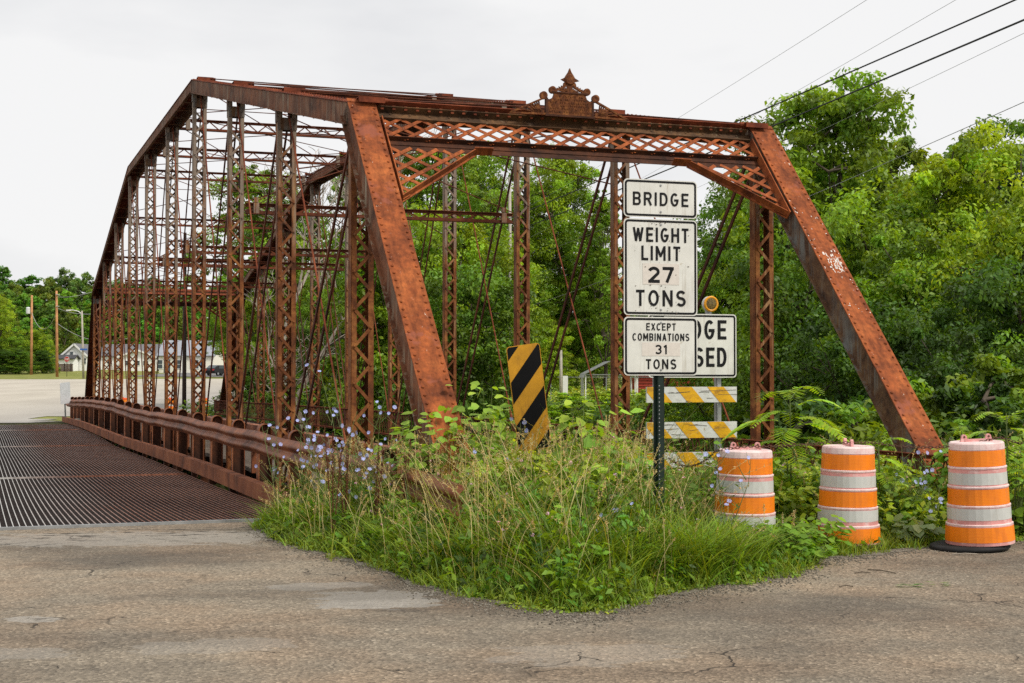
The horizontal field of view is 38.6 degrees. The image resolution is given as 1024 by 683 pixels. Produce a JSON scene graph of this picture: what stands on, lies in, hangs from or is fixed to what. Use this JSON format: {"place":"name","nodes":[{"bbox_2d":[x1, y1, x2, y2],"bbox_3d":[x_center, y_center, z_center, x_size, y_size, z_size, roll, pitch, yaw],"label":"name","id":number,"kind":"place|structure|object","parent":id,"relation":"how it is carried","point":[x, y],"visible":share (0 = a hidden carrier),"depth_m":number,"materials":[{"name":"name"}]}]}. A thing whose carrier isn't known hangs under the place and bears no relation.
{"place":"outdoors","nodes":[
{"label":"outdoors","id":0,"kind":"place"},
{"bbox_2d":[0,379,244,422],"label":"road","id":1,"kind":"structure","parent":0,"point":[23,400],"depth_m":110.08,"materials":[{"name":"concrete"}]},
{"bbox_2d":[0,315,694,504],"bbox_3d":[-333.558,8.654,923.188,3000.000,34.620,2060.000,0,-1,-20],"label":"ground","id":2,"kind":"structure","parent":0,"point":[62,375],"depth_m":183.71,"materials":[{"name":"soil"}]},
{"bbox_2d":[0,292,27,372],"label":"tree","id":3,"kind":"object","parent":2,"relation":"on","point":[5,309],"visible":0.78,"depth_m":212.83,"materials":[{"name":"green plant"}]},
{"bbox_2d":[0,336,35,373],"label":"tree","id":4,"kind":"object","parent":2,"relation":"on","point":[11,344],"visible":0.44,"depth_m":212.54,"materials":[{"name":"green plant"}]},
{"bbox_2d":[0,347,38,373],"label":"tree","id":5,"kind":"object","parent":2,"relation":"on","point":[20,356],"visible":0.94,"depth_m":207.14,"materials":[{"name":"green plant"}]},
{"bbox_2d":[19,327,59,373],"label":"tree","id":6,"kind":"object","parent":2,"relation":"on","point":[39,336],"visible":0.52,"depth_m":215.27,"materials":[{"name":"green plant"}]},
{"bbox_2d":[28,350,58,373],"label":"tree","id":7,"kind":"object","parent":2,"relation":"on","point":[41,355],"visible":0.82,"depth_m":213.51,"materials":[{"name":"green plant"}]},
{"bbox_2d":[32,276,69,320],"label":"hill tree","id":8,"kind":"object","parent":2,"relation":"on","point":[48,283],"visible":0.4,"depth_m":305.77,"materials":[{"name":"green plant"}]},
{"bbox_2d":[33,301,69,345],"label":"hill tree","id":9,"kind":"object","parent":2,"relation":"on","point":[50,310],"visible":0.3,"depth_m":278.93,"materials":[{"name":"green plant"}]},
{"bbox_2d":[47,290,80,338],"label":"hill tree","id":10,"kind":"object","parent":2,"relation":"on","point":[66,297],"visible":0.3,"depth_m":284.11,"materials":[{"name":"green plant"}]},
{"bbox_2d":[47,306,81,354],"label":"hill tree","id":11,"kind":"object","parent":2,"relation":"on","point":[71,318],"visible":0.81,"depth_m":255.68,"materials":[{"name":"green plant"}]},
{"bbox_2d":[51,267,81,307],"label":"hill tree","id":12,"kind":"object","parent":2,"relation":"on","point":[64,280],"visible":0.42,"depth_m":343.11,"materials":[{"name":"green plant"}]},
{"bbox_2d":[51,343,87,370],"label":"gabled house","id":13,"kind":"structure","parent":2,"relation":"on","point":[73,352],"depth_m":239.90,"materials":[{"name":"white"}]},
{"bbox_2d":[64,278,89,317],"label":"hill tree","id":14,"kind":"object","parent":2,"relation":"on","point":[76,283],"visible":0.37,"depth_m":318.56,"materials":[{"name":"green plant"}]},
{"bbox_2d":[98,344,161,370],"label":"long white building","id":15,"kind":"structure","parent":2,"relation":"on","point":[132,354],"depth_m":245.66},
{"bbox_2d":[170,233,191,407],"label":"utility pole","id":16,"kind":"object","parent":2,"relation":"on","point":[184,369],"visible":0.39,"depth_m":85.91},
{"bbox_2d":[156,340,223,372],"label":"cream house","id":17,"kind":"structure","parent":2,"relation":"on","point":[217,360],"depth_m":226.00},
{"bbox_2d":[178,164,321,368],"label":"tree","id":18,"kind":"object","parent":2,"relation":"on","point":[257,238],"visible":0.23,"depth_m":83.90,"materials":[{"name":"green plant"}]},
{"bbox_2d":[243,378,286,413],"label":"shrub","id":19,"kind":"object","parent":2,"relation":"on","point":[268,396],"visible":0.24,"depth_m":61.64,"materials":[{"name":"green plant"}]},
{"bbox_2d":[233,255,309,376],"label":"tree","id":20,"kind":"object","parent":2,"relation":"on","point":[254,337],"visible":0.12,"depth_m":82.93,"materials":[{"name":"green plant"}]},
{"bbox_2d":[255,319,328,400],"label":"tree","id":21,"kind":"object","parent":2,"relation":"on","point":[305,332],"visible":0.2,"depth_m":65.69,"materials":[{"name":"green plant"}]},
{"bbox_2d":[257,210,332,322],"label":"tree","id":22,"kind":"object","parent":2,"relation":"on","point":[314,239],"visible":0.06,"depth_m":85.88,"materials":[{"name":"green plant"}]},
{"bbox_2d":[274,266,341,389],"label":"tree","id":23,"kind":"object","parent":2,"relation":"on","point":[305,309],"visible":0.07,"depth_m":75.74,"materials":[{"name":"green plant"}]},
{"bbox_2d":[236,139,416,428],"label":"bare tree","id":24,"kind":"object","parent":2,"relation":"on","point":[322,352],"visible":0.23,"depth_m":51.76,"materials":[{"name":"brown wood"}]},
{"bbox_2d":[295,317,375,435],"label":"tree","id":25,"kind":"object","parent":2,"relation":"on","point":[322,392],"visible":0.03,"depth_m":53.52,"materials":[{"name":"green plant"}]},
{"bbox_2d":[308,154,364,334],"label":"tree","id":26,"kind":"object","parent":2,"relation":"on","point":[321,221],"visible":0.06,"depth_m":77.93,"materials":[{"name":"green plant"}]},
{"bbox_2d":[248,126,457,405],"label":"tree","id":27,"kind":"object","parent":2,"relation":"on","point":[342,196],"visible":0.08,"depth_m":51.58,"materials":[{"name":"plant"}]},
{"bbox_2d":[282,201,504,446],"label":"tree","id":28,"kind":"object","parent":2,"relation":"on","point":[381,312],"visible":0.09,"depth_m":43.57,"materials":[{"name":"green plant"}]},
{"bbox_2d":[344,137,502,308],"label":"tree","id":29,"kind":"object","parent":2,"relation":"on","point":[419,198],"visible":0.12,"depth_m":62.84,"materials":[{"name":"green plant"}]},
{"bbox_2d":[374,260,561,452],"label":"tree","id":30,"kind":"object","parent":2,"relation":"on","point":[486,353],"visible":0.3,"depth_m":41.03,"materials":[{"name":"green plant"}]},
{"bbox_2d":[413,140,534,343],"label":"tree","id":31,"kind":"object","parent":2,"relation":"on","point":[493,183],"visible":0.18,"depth_m":111.41,"materials":[{"name":"green plant"}]},
{"bbox_2d":[411,201,546,432],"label":"tree","id":32,"kind":"object","parent":2,"relation":"on","point":[471,251],"visible":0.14,"depth_m":51.09,"materials":[{"name":"green plant"}]},
{"bbox_2d":[77,68,948,529],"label":"truss bridge","id":33,"kind":"structure","parent":2,"relation":"on","point":[383,132],"depth_m":20.00,"materials":[{"name":"brown metal"}]},
{"bbox_2d":[491,243,563,373],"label":"tree","id":34,"kind":"object","parent":2,"relation":"on","point":[548,293],"visible":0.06,"depth_m":111.56,"materials":[{"name":"green plant"}]},
{"bbox_2d":[503,176,585,327],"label":"tree","id":35,"kind":"object","parent":2,"relation":"on","point":[565,245],"visible":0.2,"depth_m":115.09,"materials":[{"name":"green plant"}]},
{"bbox_2d":[523,315,582,392],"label":"tree","id":36,"kind":"object","parent":2,"relation":"on","point":[545,351],"visible":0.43,"depth_m":107.35,"materials":[{"name":"green plant"}]},
{"bbox_2d":[97,382,1021,503],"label":"undergrowth","id":37,"kind":"object","parent":2,"relation":"on","point":[603,408],"visible":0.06,"depth_m":60.23,"materials":[{"name":"green plant"}]},
{"bbox_2d":[507,142,637,391],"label":"tree","id":38,"kind":"object","parent":2,"relation":"on","point":[557,181],"visible":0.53,"depth_m":114.70,"materials":[{"name":"green plant"}]},
{"bbox_2d":[549,401,595,429],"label":"shrub","id":39,"kind":"object","parent":2,"relation":"on","point":[561,409],"visible":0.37,"depth_m":60.18,"materials":[{"name":"green plant"}]},
{"bbox_2d":[543,245,630,390],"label":"tree","id":40,"kind":"object","parent":2,"relation":"on","point":[587,340],"visible":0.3,"depth_m":114.89,"materials":[{"name":"green plant"}]},
{"bbox_2d":[162,0,1015,344],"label":"overhead cable","id":41,"kind":"object","parent":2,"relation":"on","point":[804,92],"visible":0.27,"depth_m":29.56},
{"bbox_2d":[251,521,928,615],"bbox_3d":[0.782,1.752,11.622,7.885,0.001,5.215,0,-1,10],"label":"gravel edge","id":42,"kind":"object","parent":2,"relation":"on","point":[361,563],"visible":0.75,"depth_m":10.90,"materials":[{"name":"gravel"}]},
{"bbox_2d":[568,189,621,390],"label":"tree","id":43,"kind":"object","parent":2,"relation":"on","point":[598,258],"visible":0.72,"depth_m":111.29,"materials":[{"name":"green plant"}]},
{"bbox_2d":[632,375,694,393],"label":"red barn","id":44,"kind":"structure","parent":2,"relation":"on","point":[643,381],"depth_m":104.96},
{"bbox_2d":[664,263,748,471],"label":"tree","id":45,"kind":"object","parent":2,"relation":"on","point":[723,293],"visible":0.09,"depth_m":49.22,"materials":[{"name":"green plant"}]},
{"bbox_2d":[664,174,775,448],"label":"tree","id":46,"kind":"object","parent":2,"relation":"on","point":[719,204],"visible":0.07,"depth_m":54.77,"materials":[{"name":"green plant"}]},
{"bbox_2d":[679,216,885,451],"bbox_3d":[6.382,1.947,33.863,5.928,9.665,5.634,0,-1,0],"label":"tree","id":47,"kind":"object","parent":2,"relation":"on","point":[790,300],"visible":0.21,"depth_m":33.47,"materials":[{"name":"green plant"}]},
{"bbox_2d":[721,396,849,466],"bbox_3d":[3.724,3.281,21.755,3.188,4.941,4.074,1,-1,-29],"label":"shrub","id":48,"kind":"object","parent":2,"relation":"on","point":[817,411],"visible":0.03,"depth_m":21.63,"materials":[{"name":"green plant"}]},
{"bbox_2d":[718,168,867,416],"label":"tree","id":49,"kind":"object","parent":2,"relation":"on","point":[743,243],"depth_m":49.67,"materials":[{"name":"green plant"}]},
{"bbox_2d":[782,395,872,454],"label":"shrub","id":50,"kind":"object","parent":2,"relation":"on","point":[806,430],"visible":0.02,"depth_m":22.07,"materials":[{"name":"green plant"}]},
{"bbox_2d":[706,66,973,390],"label":"tree","id":51,"kind":"object","parent":2,"relation":"on","point":[863,130],"visible":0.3,"depth_m":42.57,"materials":[{"name":"green plant"}]},
{"bbox_2d":[800,402,895,464],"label":"shrub","id":52,"kind":"object","parent":2,"relation":"on","point":[864,420],"visible":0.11,"depth_m":19.23,"materials":[{"name":"green plant"}]},
{"bbox_2d":[760,296,949,415],"bbox_3d":[6.444,2.847,28.332,4.552,7.400,4.788,1,-2,-36],"label":"tree","id":53,"kind":"object","parent":2,"relation":"on","point":[832,349],"visible":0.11,"depth_m":27.77,"materials":[{"name":"green plant"}]},
{"bbox_2d":[736,187,975,406],"bbox_3d":[9.287,1.599,37.241,6.963,10.763,6.621,1,-2,-40],"label":"tree","id":54,"kind":"object","parent":2,"relation":"on","point":[853,207],"visible":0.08,"depth_m":35.73,"materials":[{"name":"green plant"}]},
{"bbox_2d":[808,212,968,403],"bbox_3d":[8.655,1.942,31.231,5.534,9.492,5.822,-1,-2,38],"label":"tree","id":55,"kind":"object","parent":2,"relation":"on","point":[901,287],"visible":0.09,"depth_m":30.65,"materials":[{"name":"green plant"}]},
{"bbox_2d":[843,122,936,280],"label":"tree","id":56,"kind":"object","parent":2,"relation":"on","point":[903,145],"visible":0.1,"depth_m":47.06,"materials":[{"name":"green plant"}]},
{"bbox_2d":[863,376,974,450],"bbox_3d":[5.662,2.372,19.907,2.447,3.792,3.126,-1,-2,45],"label":"shrub","id":57,"kind":"object","parent":2,"relation":"on","point":[924,395],"visible":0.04,"depth_m":19.89,"materials":[{"name":"green plant"}]},
{"bbox_2d":[861,305,986,409],"bbox_3d":[7.483,2.882,25.147,4.098,7.029,4.311,-1,-1,28],"label":"tree","id":58,"kind":"object","parent":2,"relation":"on","point":[943,364],"visible":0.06,"depth_m":24.77,"materials":[{"name":"green plant"}]},
{"bbox_2d":[834,119,1023,394],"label":"tree","id":59,"kind":"object","parent":2,"relation":"on","point":[937,188],"visible":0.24,"depth_m":35.71,"materials":[{"name":"green plant"}]},
{"bbox_2d":[862,253,1023,406],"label":"tree","id":60,"kind":"object","parent":2,"relation":"on","point":[1001,300],"visible":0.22,"depth_m":26.30,"materials":[{"name":"green plant"}]},
{"bbox_2d":[904,177,1023,350],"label":"tree","id":61,"kind":"object","parent":2,"relation":"on","point":[1007,226],"visible":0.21,"depth_m":28.99,"materials":[{"name":"green plant"}]},
{"bbox_2d":[932,373,1023,453],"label":"shrub","id":62,"kind":"object","parent":2,"relation":"on","point":[996,390],"visible":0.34,"depth_m":19.27,"materials":[{"name":"green plant"}]},
{"bbox_2d":[932,353,1023,443],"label":"shrub","id":63,"kind":"object","parent":2,"relation":"on","point":[989,364],"visible":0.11,"depth_m":19.60,"materials":[{"name":"green plant"}]},
{"bbox_2d":[942,114,1023,250],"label":"tree","id":64,"kind":"object","parent":2,"relation":"on","point":[1019,130],"visible":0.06,"depth_m":52.25,"materials":[{"name":"green plant"}]},
{"bbox_2d":[952,329,1023,382],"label":"tree","id":65,"kind":"object","parent":2,"relation":"on","point":[1012,352],"visible":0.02,"depth_m":23.88,"materials":[{"name":"green plant"}]},
{"bbox_2d":[0,521,1023,682],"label":"road","id":66,"kind":"structure","parent":0,"point":[206,603],"depth_m":8.72,"materials":[{"name":"asphalt"}]},
{"bbox_2d":[238,523,1023,632],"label":"loose gravel","id":67,"kind":"structure","parent":66,"relation":"on","point":[604,617],"depth_m":10.02,"materials":[{"name":"gravel"}]},
{"bbox_2d":[929,433,1014,552],"bbox_3d":[3.915,1.281,12.512,0.718,0.974,0.623,-2,0,-3],"label":"traffic drum","id":68,"kind":"object","parent":66,"relation":"on","point":[979,516],"visible":1,"depth_m":12.30,"materials":[{"name":"orange plastic"}]},
{"bbox_2d":[0,0,1023,320],"label":"sky","id":69,"kind":"structure","parent":0,"point":[84,84],"materials":[{"name":"white"}]},
{"bbox_2d":[234,382,1023,612],"bbox_3d":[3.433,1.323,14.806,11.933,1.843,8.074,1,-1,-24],"label":"grass","id":70,"kind":"structure","parent":0,"point":[709,557],"depth_m":10.73,"materials":[{"name":"plant"}]},
{"bbox_2d":[254,423,291,513],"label":"chicory plant","id":71,"kind":"object","parent":70,"relation":"on","point":[275,468],"visible":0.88,"depth_m":14.41,"materials":[{"name":"green plant"}]},
{"bbox_2d":[286,417,323,506],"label":"chicory plant","id":72,"kind":"object","parent":70,"relation":"on","point":[307,461],"visible":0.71,"depth_m":13.84,"materials":[{"name":"green plant"}]},
{"bbox_2d":[296,409,356,508],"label":"chicory plant","id":73,"kind":"object","parent":70,"relation":"on","point":[311,446],"visible":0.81,"depth_m":13.45,"materials":[{"name":"green plant"}]},
{"bbox_2d":[323,425,342,532],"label":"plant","id":74,"kind":"object","parent":70,"relation":"on","point":[336,502],"visible":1,"depth_m":12.66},
{"bbox_2d":[312,425,367,530],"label":"chicory plant","id":75,"kind":"object","parent":70,"relation":"on","point":[328,451],"visible":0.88,"depth_m":12.91,"materials":[{"name":"green plant"}]},
{"bbox_2d":[305,364,385,500],"bbox_3d":[-1.551,0.961,13.625,0.755,1.519,0.269,0,-1,0],"label":"chicory plant","id":76,"kind":"object","parent":70,"relation":"on","point":[333,415],"visible":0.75,"depth_m":13.60,"materials":[{"name":"green plant"}]},
{"bbox_2d":[343,439,390,517],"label":"chicory plant","id":77,"kind":"object","parent":70,"relation":"on","point":[362,477],"visible":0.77,"depth_m":12.97,"materials":[{"name":"green plant"}]},
{"bbox_2d":[368,426,428,513],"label":"leafy plant","id":78,"kind":"object","parent":70,"relation":"on","point":[390,460],"visible":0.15,"depth_m":13.23,"materials":[{"name":"green plant"}]},
{"bbox_2d":[389,402,507,513],"bbox_3d":[-0.561,1.125,12.971,0.976,1.170,0.738,1,-1,-26],"label":"leafy plant","id":79,"kind":"object","parent":70,"relation":"on","point":[454,427],"visible":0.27,"depth_m":12.93,"materials":[{"name":"green plant"}]},
{"bbox_2d":[447,381,530,462],"bbox_3d":[-0.222,1.041,13.480,0.940,1.357,0.700,0,-1,0],"label":"leafy plant","id":80,"kind":"object","parent":70,"relation":"on","point":[497,412],"visible":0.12,"depth_m":13.41,"materials":[{"name":"green plant"}]},
{"bbox_2d":[506,343,550,475],"bbox_3d":[0.196,0.953,12.668,0.305,1.868,0.047,-8,4,-17],"label":"object marker","id":81,"kind":"object","parent":70,"relation":"on","point":[527,385],"visible":0.71,"depth_m":12.61,"materials":[{"name":"metal"}]},
{"bbox_2d":[530,396,631,480],"bbox_3d":[0.600,1.098,13.193,0.853,1.232,0.876,-1,-2,44],"label":"leafy plant","id":82,"kind":"object","parent":70,"relation":"on","point":[566,418],"visible":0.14,"depth_m":13.09,"materials":[{"name":"green plant"}]},
{"bbox_2d":[584,408,652,497],"bbox_3d":[0.943,1.160,12.836,0.761,1.153,0.679,0,-1,0],"label":"leafy plant","id":83,"kind":"object","parent":70,"relation":"on","point":[589,442],"visible":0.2,"depth_m":12.81,"materials":[{"name":"green plant"}]},
{"bbox_2d":[588,456,650,527],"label":"leafy plant","id":84,"kind":"object","parent":70,"relation":"on","point":[633,474],"visible":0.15,"depth_m":11.84,"materials":[{"name":"green plant"}]},
{"bbox_2d":[259,415,1012,593],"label":"seed grass","id":85,"kind":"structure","parent":70,"relation":"on","point":[464,447],"depth_m":11.62,"materials":[{"name":"plant"}]},
{"bbox_2d":[251,438,1023,613],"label":"weeds","id":86,"kind":"object","parent":70,"relation":"on","point":[797,496],"visible":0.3,"depth_m":11.43,"materials":[{"name":"green plant"}]},
{"bbox_2d":[624,178,697,523],"bbox_3d":[1.187,0.292,11.735,0.645,3.180,0.054,0,-1,-19],"label":"weight limit sign","id":87,"kind":"object","parent":70,"relation":"on","point":[660,269],"visible":0.92,"depth_m":11.73,"materials":[{"name":"metal"}]},
{"bbox_2d":[646,296,736,478],"bbox_3d":[1.743,0.709,14.317,0.970,2.311,0.900,0,-1,-18],"label":"road barricade","id":88,"kind":"object","parent":70,"relation":"on","point":[716,345],"visible":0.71,"depth_m":14.32,"materials":[{"name":"metal"}]},
{"bbox_2d":[664,438,741,506],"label":"leafy plant","id":89,"kind":"object","parent":70,"relation":"on","point":[708,463],"visible":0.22,"depth_m":13.51,"materials":[{"name":"green plant"}]},
{"bbox_2d":[703,439,750,523],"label":"chicory plant","id":90,"kind":"object","parent":70,"relation":"on","point":[717,472],"visible":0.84,"depth_m":11.85,"materials":[{"name":"green plant"}]},
{"bbox_2d":[713,442,775,530],"bbox_3d":[1.974,1.333,12.414,0.670,0.960,0.670,1,0,-7],"label":"traffic drum","id":91,"kind":"object","parent":70,"relation":"on","point":[759,492],"visible":0.66,"depth_m":12.21,"materials":[{"name":"orange plastic"}]},
{"bbox_2d":[668,436,1023,466],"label":"chain","id":92,"kind":"object","parent":91,"relation":"on","point":[755,446],"visible":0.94,"depth_m":12.54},
{"bbox_2d":[733,517,834,555],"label":"raspberry bush","id":93,"kind":"object","parent":70,"relation":"on","point":[801,536],"visible":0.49,"depth_m":11.62,"materials":[{"name":"green plant"}]},
{"bbox_2d":[720,386,849,512],"bbox_3d":[2.552,1.063,13.492,1.250,1.307,0.966,0,-1,0],"label":"sumac plant","id":94,"kind":"object","parent":70,"relation":"on","point":[820,424],"visible":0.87,"depth_m":13.39,"materials":[{"name":"green plant"}]},
{"bbox_2d":[780,538,837,560],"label":"raspberry bush","id":95,"kind":"object","parent":70,"relation":"on","point":[810,548],"visible":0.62,"depth_m":11.46,"materials":[{"name":"green plant"}]},
{"bbox_2d":[783,507,855,546],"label":"raspberry bush","id":96,"kind":"object","parent":70,"relation":"on","point":[828,529],"visible":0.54,"depth_m":12.23,"materials":[{"name":"green plant"}]},
{"bbox_2d":[817,438,882,550],"bbox_3d":[2.918,1.320,12.717,0.660,0.950,0.660,0,0,-3],"label":"traffic drum","id":97,"kind":"object","parent":70,"relation":"on","point":[847,490],"visible":0.81,"depth_m":12.51,"materials":[{"name":"orange plastic"}]},
{"bbox_2d":[859,437,917,495],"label":"sumac plant","id":98,"kind":"object","parent":70,"relation":"on","point":[896,462],"visible":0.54,"depth_m":13.33,"materials":[{"name":"green plant"}]},
{"bbox_2d":[876,464,939,525],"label":"leafy plant","id":99,"kind":"object","parent":70,"relation":"on","point":[886,486],"visible":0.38,"depth_m":13.26,"materials":[{"name":"green plant"}]},
{"bbox_2d":[891,513,944,541],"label":"leafy plant","id":100,"kind":"object","parent":70,"relation":"on","point":[919,526],"visible":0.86,"depth_m":12.81,"materials":[{"name":"green plant"}]},
{"bbox_2d":[896,446,941,522],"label":"chicory plant","id":101,"kind":"object","parent":70,"relation":"on","point":[916,497],"visible":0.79,"depth_m":13.32,"materials":[{"name":"green plant"}]},
{"bbox_2d":[919,448,948,503],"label":"leafy plant","id":102,"kind":"object","parent":70,"relation":"on","point":[941,459],"visible":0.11,"depth_m":13.86,"materials":[{"name":"green plant"}]},
{"bbox_2d":[958,410,1023,477],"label":"sumac plant","id":103,"kind":"object","parent":70,"relation":"on","point":[970,435],"visible":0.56,"depth_m":13.53,"materials":[{"name":"green plant"}]},
{"bbox_2d":[974,436,1023,533],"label":"leafy plant","id":104,"kind":"object","parent":70,"relation":"on","point":[1019,509],"visible":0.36,"depth_m":13.38,"materials":[{"name":"green plant"}]},
{"bbox_2d":[485,19,1023,243],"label":"overhead cable","id":105,"kind":"object","parent":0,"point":[996,31],"visible":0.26,"depth_m":30.33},
{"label":"abutment","id":106,"kind":"structure","parent":0,"visible":0},
{"bbox_2d":[0,417,292,530],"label":"grated road bridge","id":107,"kind":"structure","parent":106,"relation":"on","point":[58,476],"depth_m":21.23,"materials":[{"name":"metal"}]},
{"bbox_2d":[66,396,464,521],"bbox_3d":[-9.460,2.089,36.471,0.311,1.211,53.450,0,-1,-20],"label":"guardrail","id":108,"kind":"object","parent":107,"relation":"attached to","point":[120,415],"visible":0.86,"depth_m":22.66,"materials":[{"name":"metal"}]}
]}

